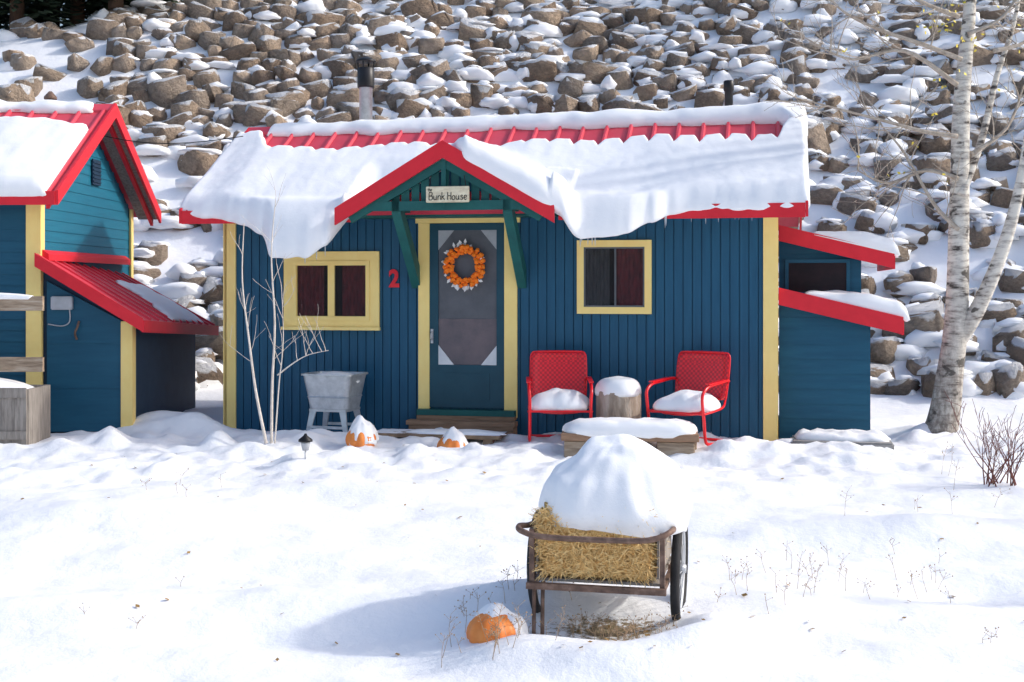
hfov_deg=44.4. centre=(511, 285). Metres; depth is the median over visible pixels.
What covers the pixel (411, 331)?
cabin
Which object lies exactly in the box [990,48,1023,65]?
boulder
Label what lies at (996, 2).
boulder
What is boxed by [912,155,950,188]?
boulder
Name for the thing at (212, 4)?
boulder
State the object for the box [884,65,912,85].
boulder
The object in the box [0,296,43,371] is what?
fence
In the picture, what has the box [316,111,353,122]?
boulder
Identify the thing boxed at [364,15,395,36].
boulder
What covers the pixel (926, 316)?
boulder
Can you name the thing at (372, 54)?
boulder
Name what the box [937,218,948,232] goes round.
boulder
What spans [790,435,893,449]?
concrete slab
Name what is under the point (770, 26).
boulder
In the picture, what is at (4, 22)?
pine tree
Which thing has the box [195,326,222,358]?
boulder
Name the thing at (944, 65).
boulder
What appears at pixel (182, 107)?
boulder
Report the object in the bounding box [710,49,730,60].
boulder
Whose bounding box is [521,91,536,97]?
boulder
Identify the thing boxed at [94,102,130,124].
boulder
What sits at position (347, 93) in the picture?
boulder
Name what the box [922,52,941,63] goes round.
boulder
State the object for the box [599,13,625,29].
boulder
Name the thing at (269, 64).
boulder
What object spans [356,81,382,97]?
boulder
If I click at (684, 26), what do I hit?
boulder
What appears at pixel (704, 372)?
lawn chair
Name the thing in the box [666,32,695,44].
boulder
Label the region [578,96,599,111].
boulder
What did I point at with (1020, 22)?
boulder
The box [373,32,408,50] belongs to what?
boulder
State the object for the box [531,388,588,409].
seat snow
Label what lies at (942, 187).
boulder
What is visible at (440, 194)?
sign
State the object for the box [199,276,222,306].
boulder
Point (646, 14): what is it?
boulder
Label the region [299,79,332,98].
boulder
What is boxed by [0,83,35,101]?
boulder
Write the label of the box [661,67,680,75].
boulder
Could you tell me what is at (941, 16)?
boulder
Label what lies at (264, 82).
boulder field
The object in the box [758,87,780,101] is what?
boulder
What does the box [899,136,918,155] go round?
boulder
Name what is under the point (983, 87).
boulder
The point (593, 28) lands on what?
boulder
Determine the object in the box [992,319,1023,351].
boulder
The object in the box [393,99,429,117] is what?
boulder
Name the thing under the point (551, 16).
boulder
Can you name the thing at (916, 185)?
boulder
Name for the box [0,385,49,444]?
planter
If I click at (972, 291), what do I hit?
boulder
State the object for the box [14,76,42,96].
boulder
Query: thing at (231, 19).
boulder
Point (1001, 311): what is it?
boulder
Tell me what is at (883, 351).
boulder
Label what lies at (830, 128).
boulder
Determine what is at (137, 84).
boulder
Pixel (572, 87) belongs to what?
boulder
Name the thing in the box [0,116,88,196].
roof snow
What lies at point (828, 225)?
boulder
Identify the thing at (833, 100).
boulder
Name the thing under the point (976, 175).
boulder
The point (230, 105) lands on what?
boulder
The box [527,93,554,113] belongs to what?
boulder
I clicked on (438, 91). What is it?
boulder
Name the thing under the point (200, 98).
boulder
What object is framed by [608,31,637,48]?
boulder
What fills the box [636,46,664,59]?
boulder
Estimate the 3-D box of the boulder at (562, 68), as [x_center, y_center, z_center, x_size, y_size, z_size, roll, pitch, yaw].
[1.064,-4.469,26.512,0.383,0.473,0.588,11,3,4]
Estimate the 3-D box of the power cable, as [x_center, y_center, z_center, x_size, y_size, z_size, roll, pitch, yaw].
[-4.692,-1.979,15.701,2.708,0.417,0.011,0,0,4]
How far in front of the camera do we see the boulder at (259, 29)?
27.76 m
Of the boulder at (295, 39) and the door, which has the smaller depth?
the door
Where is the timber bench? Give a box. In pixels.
[561,431,698,457]
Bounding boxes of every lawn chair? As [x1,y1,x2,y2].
[526,350,593,441]
[645,351,730,445]
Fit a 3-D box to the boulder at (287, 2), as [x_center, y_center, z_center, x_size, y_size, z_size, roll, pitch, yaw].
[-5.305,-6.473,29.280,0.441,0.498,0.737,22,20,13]
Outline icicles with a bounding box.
[268,216,718,259]
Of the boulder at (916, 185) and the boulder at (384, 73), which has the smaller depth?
the boulder at (916, 185)
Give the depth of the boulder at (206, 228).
21.71 m
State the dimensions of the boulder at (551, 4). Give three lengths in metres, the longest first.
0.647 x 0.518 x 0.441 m
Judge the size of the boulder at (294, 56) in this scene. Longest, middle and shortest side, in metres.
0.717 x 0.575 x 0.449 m
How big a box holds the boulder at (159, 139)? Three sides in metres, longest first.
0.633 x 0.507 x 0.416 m
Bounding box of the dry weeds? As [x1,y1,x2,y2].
[79,441,1009,667]
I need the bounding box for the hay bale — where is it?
[528,504,670,587]
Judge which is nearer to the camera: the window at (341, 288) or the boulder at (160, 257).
the window at (341, 288)
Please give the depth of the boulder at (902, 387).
17.15 m
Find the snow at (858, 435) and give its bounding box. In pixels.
[794,428,890,441]
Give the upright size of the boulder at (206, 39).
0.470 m
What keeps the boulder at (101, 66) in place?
on the ground
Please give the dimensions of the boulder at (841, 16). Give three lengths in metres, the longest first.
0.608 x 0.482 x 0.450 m
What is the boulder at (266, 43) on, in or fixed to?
on the ground
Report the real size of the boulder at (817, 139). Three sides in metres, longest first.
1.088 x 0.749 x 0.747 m
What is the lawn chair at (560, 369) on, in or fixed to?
on the ground
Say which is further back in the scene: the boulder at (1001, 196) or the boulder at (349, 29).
the boulder at (349, 29)
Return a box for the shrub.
[944,390,1023,486]
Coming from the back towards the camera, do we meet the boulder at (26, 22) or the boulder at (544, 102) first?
the boulder at (26, 22)
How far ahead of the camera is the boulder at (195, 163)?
23.32 m
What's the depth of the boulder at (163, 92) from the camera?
25.39 m
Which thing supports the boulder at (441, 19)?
on the ground
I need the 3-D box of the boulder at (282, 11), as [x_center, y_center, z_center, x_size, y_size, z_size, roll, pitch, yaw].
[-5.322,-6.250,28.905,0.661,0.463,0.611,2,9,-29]
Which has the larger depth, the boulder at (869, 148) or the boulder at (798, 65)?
the boulder at (798, 65)
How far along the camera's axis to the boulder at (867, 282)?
19.14 m
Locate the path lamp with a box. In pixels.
[298,433,312,458]
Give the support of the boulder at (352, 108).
on the ground
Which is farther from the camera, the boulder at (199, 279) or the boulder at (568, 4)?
the boulder at (568, 4)
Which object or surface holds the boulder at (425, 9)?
on the ground
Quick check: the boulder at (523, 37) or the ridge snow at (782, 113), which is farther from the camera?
the boulder at (523, 37)
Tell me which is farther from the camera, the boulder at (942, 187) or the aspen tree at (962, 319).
the boulder at (942, 187)
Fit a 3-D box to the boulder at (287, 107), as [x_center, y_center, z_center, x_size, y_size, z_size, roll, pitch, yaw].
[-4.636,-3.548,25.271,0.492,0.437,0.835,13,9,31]
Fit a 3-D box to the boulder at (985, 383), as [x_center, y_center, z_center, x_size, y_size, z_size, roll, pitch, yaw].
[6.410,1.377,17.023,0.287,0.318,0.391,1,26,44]
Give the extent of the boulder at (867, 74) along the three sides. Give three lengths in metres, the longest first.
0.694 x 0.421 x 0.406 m
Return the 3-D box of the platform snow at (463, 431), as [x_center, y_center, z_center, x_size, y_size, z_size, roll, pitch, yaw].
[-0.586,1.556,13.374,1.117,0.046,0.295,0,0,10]
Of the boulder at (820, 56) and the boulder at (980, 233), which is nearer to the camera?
the boulder at (980, 233)
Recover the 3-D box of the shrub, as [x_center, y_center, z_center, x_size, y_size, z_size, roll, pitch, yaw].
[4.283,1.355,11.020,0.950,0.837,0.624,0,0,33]
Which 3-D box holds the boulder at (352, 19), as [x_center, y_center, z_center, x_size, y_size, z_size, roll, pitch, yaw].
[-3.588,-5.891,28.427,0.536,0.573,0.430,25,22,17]
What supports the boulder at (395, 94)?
on the ground
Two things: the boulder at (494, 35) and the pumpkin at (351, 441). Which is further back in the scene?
the boulder at (494, 35)
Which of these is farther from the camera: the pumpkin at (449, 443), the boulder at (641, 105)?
the boulder at (641, 105)
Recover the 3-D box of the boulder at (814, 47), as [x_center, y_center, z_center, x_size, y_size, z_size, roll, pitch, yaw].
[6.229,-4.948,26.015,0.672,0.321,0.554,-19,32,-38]
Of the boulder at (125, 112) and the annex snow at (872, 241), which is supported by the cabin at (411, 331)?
the annex snow at (872, 241)
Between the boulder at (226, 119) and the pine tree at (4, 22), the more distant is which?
the pine tree at (4, 22)
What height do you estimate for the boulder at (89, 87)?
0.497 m
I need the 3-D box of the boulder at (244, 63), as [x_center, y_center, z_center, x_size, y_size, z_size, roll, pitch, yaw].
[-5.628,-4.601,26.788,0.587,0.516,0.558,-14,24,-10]
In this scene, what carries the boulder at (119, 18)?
on the ground
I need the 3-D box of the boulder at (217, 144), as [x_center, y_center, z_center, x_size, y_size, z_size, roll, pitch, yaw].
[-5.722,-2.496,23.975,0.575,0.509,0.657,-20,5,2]
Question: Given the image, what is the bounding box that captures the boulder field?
[2,0,1023,391]
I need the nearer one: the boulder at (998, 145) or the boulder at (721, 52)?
the boulder at (998, 145)
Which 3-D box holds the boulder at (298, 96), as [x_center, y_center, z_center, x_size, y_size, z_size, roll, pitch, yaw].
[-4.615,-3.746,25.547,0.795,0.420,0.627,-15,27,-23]
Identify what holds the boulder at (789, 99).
on the ground
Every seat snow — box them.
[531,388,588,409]
[653,390,720,412]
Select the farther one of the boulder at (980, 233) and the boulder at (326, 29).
the boulder at (326, 29)
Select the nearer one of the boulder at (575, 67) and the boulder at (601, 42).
the boulder at (575, 67)
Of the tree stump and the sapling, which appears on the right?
the tree stump
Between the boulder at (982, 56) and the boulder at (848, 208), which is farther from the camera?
the boulder at (982, 56)
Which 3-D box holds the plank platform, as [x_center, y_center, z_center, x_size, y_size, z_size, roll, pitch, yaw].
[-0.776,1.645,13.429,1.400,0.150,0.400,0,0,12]
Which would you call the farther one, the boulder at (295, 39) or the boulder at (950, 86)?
the boulder at (295, 39)
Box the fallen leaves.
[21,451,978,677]
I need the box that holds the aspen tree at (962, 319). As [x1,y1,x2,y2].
[752,0,1023,433]
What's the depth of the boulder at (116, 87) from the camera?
25.62 m
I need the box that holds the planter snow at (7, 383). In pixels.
[0,378,33,388]
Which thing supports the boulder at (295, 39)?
on the ground
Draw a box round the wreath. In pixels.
[441,238,484,291]
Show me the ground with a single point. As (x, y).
(362, 566)
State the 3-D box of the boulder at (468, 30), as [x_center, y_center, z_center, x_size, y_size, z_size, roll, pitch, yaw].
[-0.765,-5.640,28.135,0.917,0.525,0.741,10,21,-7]
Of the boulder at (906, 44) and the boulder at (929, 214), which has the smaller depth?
the boulder at (929, 214)
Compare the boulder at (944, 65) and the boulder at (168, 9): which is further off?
the boulder at (168, 9)
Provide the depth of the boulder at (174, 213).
21.75 m
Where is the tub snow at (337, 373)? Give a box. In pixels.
[318,371,359,382]
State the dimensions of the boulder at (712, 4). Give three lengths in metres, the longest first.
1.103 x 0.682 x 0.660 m
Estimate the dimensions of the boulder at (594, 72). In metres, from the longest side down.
0.978 x 0.750 x 0.448 m
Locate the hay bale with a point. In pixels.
(620, 562)
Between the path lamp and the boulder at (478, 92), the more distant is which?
the boulder at (478, 92)
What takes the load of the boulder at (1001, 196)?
on the ground
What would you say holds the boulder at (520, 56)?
on the ground
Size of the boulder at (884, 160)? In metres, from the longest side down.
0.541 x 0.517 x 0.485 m
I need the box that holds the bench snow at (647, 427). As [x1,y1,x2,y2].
[562,417,697,438]
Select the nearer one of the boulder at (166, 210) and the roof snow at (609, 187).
the roof snow at (609, 187)
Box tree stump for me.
[596,391,640,418]
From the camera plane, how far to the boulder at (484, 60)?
26.58 m
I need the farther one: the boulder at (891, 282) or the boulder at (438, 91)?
the boulder at (438, 91)
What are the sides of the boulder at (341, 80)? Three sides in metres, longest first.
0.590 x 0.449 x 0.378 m
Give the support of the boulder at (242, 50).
on the ground
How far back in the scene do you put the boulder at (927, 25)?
25.44 m
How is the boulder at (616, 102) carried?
on the ground
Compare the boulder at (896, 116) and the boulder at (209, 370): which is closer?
the boulder at (209, 370)
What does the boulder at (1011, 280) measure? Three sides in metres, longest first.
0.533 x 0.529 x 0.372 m
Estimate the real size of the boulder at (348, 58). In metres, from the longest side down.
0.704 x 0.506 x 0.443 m
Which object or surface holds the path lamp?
on the ground
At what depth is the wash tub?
13.69 m
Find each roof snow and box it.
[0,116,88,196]
[178,116,809,257]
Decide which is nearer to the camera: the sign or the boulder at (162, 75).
the sign
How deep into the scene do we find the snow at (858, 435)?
12.93 m
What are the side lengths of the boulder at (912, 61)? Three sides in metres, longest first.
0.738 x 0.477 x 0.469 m
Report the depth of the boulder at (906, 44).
25.13 m
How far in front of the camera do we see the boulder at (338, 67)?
26.27 m
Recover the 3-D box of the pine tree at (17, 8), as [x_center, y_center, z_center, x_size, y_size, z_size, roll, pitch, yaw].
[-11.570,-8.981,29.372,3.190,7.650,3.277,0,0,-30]
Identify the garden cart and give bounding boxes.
[516,510,687,634]
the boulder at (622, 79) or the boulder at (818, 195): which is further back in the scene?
the boulder at (622, 79)
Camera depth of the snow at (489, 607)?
7.10 m
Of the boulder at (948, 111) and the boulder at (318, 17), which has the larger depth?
the boulder at (318, 17)
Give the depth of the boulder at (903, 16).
26.22 m
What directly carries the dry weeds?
on the ground
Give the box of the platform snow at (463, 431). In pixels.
[406,428,506,434]
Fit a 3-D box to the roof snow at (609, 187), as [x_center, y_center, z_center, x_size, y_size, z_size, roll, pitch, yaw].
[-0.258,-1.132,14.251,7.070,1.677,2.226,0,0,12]
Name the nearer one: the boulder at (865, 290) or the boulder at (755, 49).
the boulder at (865, 290)
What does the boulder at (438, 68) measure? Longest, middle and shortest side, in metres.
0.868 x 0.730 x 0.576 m
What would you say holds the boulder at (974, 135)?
on the ground
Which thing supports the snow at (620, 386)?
on the tree stump
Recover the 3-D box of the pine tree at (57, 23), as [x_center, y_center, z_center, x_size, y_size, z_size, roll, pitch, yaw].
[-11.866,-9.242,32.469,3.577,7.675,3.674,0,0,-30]
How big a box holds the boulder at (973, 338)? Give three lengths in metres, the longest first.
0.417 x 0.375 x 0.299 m
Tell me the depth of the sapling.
12.62 m
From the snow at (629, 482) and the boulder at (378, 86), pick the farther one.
the boulder at (378, 86)
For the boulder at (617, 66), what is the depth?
26.28 m
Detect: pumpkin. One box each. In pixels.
[345,430,375,446]
[437,437,464,447]
[466,613,515,642]
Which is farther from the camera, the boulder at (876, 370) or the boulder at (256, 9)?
the boulder at (256, 9)
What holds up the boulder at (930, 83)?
on the ground
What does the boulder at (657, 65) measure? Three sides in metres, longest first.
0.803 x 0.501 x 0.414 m
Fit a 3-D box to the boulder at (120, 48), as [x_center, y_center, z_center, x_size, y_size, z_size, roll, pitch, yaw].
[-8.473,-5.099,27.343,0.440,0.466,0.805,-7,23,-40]
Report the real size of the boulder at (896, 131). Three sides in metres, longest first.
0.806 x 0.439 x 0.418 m
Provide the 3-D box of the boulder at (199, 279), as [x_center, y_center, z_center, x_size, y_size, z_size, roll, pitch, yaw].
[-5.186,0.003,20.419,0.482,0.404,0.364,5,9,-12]
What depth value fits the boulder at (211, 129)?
24.22 m
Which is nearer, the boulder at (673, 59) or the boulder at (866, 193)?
the boulder at (866, 193)
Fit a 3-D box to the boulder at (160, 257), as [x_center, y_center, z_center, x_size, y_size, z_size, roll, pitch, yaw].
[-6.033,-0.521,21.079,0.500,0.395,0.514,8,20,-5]
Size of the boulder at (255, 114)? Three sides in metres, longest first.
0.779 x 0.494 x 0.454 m
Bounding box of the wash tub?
[301,371,367,431]
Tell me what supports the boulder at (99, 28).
on the ground
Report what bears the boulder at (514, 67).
on the ground
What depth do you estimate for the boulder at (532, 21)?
28.01 m
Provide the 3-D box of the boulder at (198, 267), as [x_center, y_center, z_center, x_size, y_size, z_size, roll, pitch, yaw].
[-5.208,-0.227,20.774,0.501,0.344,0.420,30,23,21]
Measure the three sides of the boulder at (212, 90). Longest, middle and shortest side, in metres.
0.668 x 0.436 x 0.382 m
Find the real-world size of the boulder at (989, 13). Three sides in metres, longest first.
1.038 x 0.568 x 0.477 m
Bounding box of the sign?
[426,175,468,202]
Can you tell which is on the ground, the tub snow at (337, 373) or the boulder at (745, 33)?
the boulder at (745, 33)
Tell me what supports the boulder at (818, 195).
on the ground
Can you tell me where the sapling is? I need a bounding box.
[221,167,328,443]
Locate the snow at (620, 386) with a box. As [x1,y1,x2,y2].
[595,376,640,396]
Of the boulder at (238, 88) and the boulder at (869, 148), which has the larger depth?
the boulder at (238, 88)
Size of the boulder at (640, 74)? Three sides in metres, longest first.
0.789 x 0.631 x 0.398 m
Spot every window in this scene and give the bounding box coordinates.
[281,251,380,330]
[577,240,651,313]
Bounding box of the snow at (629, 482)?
[538,434,691,537]
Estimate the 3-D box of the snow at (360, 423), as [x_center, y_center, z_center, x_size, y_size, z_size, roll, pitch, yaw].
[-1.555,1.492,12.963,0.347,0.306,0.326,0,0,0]
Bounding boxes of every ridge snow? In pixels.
[0,99,93,113]
[266,101,807,136]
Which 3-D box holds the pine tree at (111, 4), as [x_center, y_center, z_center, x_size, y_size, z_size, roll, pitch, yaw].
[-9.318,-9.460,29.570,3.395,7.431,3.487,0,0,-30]
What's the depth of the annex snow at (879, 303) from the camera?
13.25 m
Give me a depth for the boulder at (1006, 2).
26.27 m
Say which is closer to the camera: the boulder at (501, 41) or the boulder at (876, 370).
the boulder at (876, 370)
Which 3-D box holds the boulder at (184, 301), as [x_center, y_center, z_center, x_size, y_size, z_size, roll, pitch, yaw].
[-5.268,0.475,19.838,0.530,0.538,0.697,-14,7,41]
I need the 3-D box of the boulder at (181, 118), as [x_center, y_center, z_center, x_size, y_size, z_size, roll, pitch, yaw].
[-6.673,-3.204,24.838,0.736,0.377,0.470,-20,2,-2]
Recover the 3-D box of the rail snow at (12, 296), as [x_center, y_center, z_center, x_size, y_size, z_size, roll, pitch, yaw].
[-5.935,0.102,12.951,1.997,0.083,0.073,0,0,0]
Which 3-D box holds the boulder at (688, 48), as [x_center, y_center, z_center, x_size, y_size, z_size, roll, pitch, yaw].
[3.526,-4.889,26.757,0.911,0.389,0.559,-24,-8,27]
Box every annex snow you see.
[805,290,909,321]
[813,231,899,257]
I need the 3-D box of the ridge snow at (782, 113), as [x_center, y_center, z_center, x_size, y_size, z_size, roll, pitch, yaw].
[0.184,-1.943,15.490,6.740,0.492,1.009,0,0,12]
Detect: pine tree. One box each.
[0,0,58,29]
[0,0,84,28]
[0,0,102,27]
[0,6,9,25]
[1,3,69,28]
[7,0,131,25]
[59,0,180,13]
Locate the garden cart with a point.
(675, 565)
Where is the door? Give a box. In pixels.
[415,213,519,417]
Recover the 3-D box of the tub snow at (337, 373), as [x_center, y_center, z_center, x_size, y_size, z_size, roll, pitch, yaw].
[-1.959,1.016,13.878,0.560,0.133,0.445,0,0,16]
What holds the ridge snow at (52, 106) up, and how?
on the cabin at (104, 344)
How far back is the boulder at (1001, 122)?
22.15 m
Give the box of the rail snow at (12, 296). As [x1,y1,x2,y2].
[0,293,31,298]
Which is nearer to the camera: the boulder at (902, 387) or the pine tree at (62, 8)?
the boulder at (902, 387)
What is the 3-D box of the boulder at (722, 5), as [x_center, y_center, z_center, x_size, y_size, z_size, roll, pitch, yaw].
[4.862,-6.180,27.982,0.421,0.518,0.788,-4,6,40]
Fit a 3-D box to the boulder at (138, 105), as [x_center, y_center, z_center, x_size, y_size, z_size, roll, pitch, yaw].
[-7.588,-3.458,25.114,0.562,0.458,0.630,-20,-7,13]
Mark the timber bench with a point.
(574, 443)
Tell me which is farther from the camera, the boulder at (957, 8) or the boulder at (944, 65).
the boulder at (957, 8)
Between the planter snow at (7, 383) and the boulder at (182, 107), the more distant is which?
the boulder at (182, 107)
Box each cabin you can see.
[0,91,218,432]
[179,57,903,440]
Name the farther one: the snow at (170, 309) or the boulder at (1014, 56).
the boulder at (1014, 56)
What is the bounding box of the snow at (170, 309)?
[116,280,203,322]
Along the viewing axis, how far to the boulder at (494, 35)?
27.82 m
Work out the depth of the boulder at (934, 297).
18.81 m
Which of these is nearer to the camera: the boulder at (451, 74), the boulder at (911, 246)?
the boulder at (911, 246)
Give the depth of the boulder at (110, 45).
27.28 m
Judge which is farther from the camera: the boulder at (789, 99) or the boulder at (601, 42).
the boulder at (601, 42)
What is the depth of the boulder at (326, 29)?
27.86 m
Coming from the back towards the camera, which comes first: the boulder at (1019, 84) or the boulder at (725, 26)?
the boulder at (725, 26)
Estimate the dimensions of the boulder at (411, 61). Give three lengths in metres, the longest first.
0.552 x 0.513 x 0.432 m
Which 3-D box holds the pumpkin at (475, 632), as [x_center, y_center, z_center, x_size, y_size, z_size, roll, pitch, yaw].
[-0.106,1.966,7.100,0.310,0.234,0.299,0,0,3]
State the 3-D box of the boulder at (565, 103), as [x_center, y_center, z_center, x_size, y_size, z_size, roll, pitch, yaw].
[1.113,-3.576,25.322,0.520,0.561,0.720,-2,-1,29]
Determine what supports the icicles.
hanging from the cabin at (411, 331)
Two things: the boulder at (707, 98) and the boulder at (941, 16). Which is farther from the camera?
the boulder at (941, 16)
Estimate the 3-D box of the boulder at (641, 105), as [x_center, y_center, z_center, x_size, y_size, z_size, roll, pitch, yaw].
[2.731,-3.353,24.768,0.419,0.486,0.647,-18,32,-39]
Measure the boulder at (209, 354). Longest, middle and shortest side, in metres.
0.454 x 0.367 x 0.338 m
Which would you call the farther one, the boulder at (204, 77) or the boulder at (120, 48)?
the boulder at (120, 48)
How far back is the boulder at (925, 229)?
20.13 m
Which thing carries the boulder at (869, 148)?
on the ground
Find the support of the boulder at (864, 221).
on the ground
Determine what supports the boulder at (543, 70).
on the ground
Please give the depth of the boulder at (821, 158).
22.22 m
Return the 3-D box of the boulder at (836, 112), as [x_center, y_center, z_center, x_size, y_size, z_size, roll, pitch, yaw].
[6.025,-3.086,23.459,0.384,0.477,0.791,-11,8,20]
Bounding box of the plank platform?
[377,429,506,444]
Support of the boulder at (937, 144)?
on the ground
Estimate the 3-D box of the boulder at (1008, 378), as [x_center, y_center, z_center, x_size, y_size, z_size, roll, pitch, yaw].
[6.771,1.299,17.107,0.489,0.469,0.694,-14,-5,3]
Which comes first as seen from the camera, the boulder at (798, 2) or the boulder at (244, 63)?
the boulder at (244, 63)
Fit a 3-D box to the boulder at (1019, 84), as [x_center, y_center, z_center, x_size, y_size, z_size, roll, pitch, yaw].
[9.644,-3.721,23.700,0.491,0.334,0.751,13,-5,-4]
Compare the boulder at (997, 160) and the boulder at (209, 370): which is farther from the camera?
the boulder at (997, 160)
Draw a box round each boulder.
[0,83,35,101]
[9,17,36,27]
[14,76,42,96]
[33,63,66,81]
[77,76,102,98]
[85,17,118,39]
[90,56,112,75]
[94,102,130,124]
[98,80,128,101]
[103,12,132,27]
[106,38,133,54]
[112,41,135,56]
[123,100,146,110]
[127,76,147,94]
[134,267,160,278]
[135,135,167,156]
[137,3,171,13]
[137,240,167,265]
[141,124,185,145]
[147,68,178,78]
[147,74,186,109]
[150,208,171,228]
[156,198,166,205]
[161,111,192,125]
[170,100,200,116]
[170,210,200,230]
[175,294,198,307]
[176,90,210,108]
[177,150,218,175]
[179,273,206,286]
[184,20,211,41]
[186,1,214,19]
[186,258,209,270]
[193,69,220,87]
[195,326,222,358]
[195,350,214,361]
[195,357,222,385]
[197,0,221,9]
[197,31,225,49]
[199,138,223,150]
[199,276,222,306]
[200,224,211,232]
[202,84,223,102]
[202,121,230,138]
[207,304,222,312]
[215,112,233,126]
[219,42,256,59]
[219,101,240,120]
[222,10,248,30]
[231,81,255,99]
[232,99,269,122]
[236,58,260,69]
[242,103,282,126]
[244,5,269,20]
[248,22,274,44]
[256,35,281,51]
[261,58,281,74]
[264,90,306,108]
[268,3,296,22]
[268,49,301,66]
[269,98,299,116]
[274,0,298,5]
[284,34,311,49]
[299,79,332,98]
[303,10,344,25]
[314,22,339,38]
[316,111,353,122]
[322,60,353,79]
[326,83,358,107]
[329,53,355,68]
[332,76,356,86]
[336,102,358,120]
[339,23,360,40]
[341,13,364,25]
[351,50,381,68]
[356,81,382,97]
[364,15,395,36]
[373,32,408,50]
[374,67,394,79]
[386,87,420,110]
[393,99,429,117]
[400,0,438,18]
[402,54,427,68]
[409,59,449,77]
[419,85,447,99]
[425,12,453,29]
[442,69,464,81]
[458,17,490,40]
[469,38,495,49]
[470,83,492,107]
[473,50,502,59]
[477,55,499,69]
[489,29,509,40]
[494,30,515,49]
[501,51,531,68]
[509,30,542,52]
[511,62,521,70]
[516,0,544,8]
[519,43,555,54]
[519,58,556,81]
[521,4,561,26]
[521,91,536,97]
[525,19,542,27]
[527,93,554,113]
[541,1,556,8]
[552,94,577,112]
[556,61,569,82]
[558,76,584,98]
[561,0,579,9]
[567,61,582,72]
[573,18,607,35]
[575,59,616,83]
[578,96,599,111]
[580,36,608,54]
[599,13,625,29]
[602,95,634,109]
[606,69,633,89]
[607,64,633,77]
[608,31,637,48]
[625,7,662,24]
[633,68,664,86]
[634,102,663,110]
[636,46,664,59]
[642,58,666,70]
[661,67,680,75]
[664,41,694,56]
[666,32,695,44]
[666,52,690,66]
[676,20,697,31]
[693,0,719,12]
[694,90,724,107]
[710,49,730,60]
[715,15,736,34]
[718,0,741,14]
[718,35,742,44]
[724,3,757,20]
[733,22,761,44]
[733,87,749,96]
[737,45,769,56]
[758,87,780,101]
[763,21,788,40]
[777,55,810,83]
[780,50,807,62]
[781,38,802,52]
[782,0,801,9]
[786,97,813,112]
[803,36,825,54]
[805,51,827,72]
[807,116,830,154]
[808,151,832,170]
[810,185,843,204]
[811,92,840,110]
[817,217,846,231]
[818,117,841,143]
[822,107,844,126]
[823,176,864,189]
[836,10,864,21]
[836,192,877,215]
[845,62,877,82]
[847,190,871,196]
[850,138,883,152]
[854,210,884,233]
[859,143,882,165]
[861,275,875,293]
[861,289,870,293]
[870,336,900,363]
[870,364,894,378]
[870,379,895,394]
[874,156,901,181]
[876,112,909,136]
[881,128,913,141]
[882,236,909,261]
[882,300,943,347]
[883,270,913,297]
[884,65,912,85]
[884,233,917,251]
[884,378,920,394]
[887,12,919,19]
[888,18,923,31]
[896,51,921,65]
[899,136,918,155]
[900,171,921,189]
[901,40,917,48]
[901,224,936,243]
[909,292,940,303]
[912,123,950,154]
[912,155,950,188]
[914,77,941,96]
[921,59,953,76]
[921,359,937,397]
[922,9,953,27]
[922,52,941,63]
[923,22,939,40]
[925,198,945,221]
[927,87,950,105]
[933,106,952,130]
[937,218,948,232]
[938,184,949,191]
[942,287,977,302]
[943,41,993,69]
[944,18,961,34]
[945,1,963,11]
[946,77,971,93]
[950,124,983,151]
[966,335,976,355]
[969,207,990,221]
[969,221,996,248]
[970,83,990,100]
[972,164,979,181]
[973,372,995,395]
[976,4,1005,22]
[978,112,1009,135]
[980,350,1016,361]
[981,302,1016,321]
[984,140,1014,154]
[986,0,999,5]
[986,146,1018,170]
[990,0,1023,11]
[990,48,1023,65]
[990,186,1012,207]
[991,298,1022,307]
[991,361,1023,397]
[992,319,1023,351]
[998,268,1023,292]
[1003,15,1023,30]
[1010,98,1023,109]
[1013,76,1023,93]
[1013,307,1023,318]
[1018,215,1023,225]
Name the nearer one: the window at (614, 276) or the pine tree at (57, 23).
the window at (614, 276)
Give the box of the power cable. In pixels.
[104,135,242,143]
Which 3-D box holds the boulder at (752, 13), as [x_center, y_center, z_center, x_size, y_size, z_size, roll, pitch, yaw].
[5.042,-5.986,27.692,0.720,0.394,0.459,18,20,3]
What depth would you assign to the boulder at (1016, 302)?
18.39 m
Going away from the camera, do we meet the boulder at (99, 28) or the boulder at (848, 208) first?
the boulder at (848, 208)
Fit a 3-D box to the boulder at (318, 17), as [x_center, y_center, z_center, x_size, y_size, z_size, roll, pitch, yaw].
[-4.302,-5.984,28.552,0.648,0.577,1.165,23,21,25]
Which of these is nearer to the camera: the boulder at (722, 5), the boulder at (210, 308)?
the boulder at (210, 308)
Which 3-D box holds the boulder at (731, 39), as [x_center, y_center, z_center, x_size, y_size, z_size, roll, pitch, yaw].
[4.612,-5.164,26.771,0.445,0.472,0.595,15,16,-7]
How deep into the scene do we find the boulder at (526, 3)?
29.03 m
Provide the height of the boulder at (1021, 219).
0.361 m
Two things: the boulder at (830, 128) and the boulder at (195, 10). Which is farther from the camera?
the boulder at (195, 10)
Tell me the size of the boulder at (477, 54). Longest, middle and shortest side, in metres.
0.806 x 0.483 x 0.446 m
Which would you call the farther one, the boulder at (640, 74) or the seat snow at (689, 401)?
the boulder at (640, 74)
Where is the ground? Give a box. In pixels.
[0,0,1023,681]
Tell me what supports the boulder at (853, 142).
on the ground
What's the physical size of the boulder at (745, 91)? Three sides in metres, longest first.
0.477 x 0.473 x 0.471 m
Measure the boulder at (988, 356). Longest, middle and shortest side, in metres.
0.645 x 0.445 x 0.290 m
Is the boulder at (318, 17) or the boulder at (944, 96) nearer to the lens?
the boulder at (944, 96)

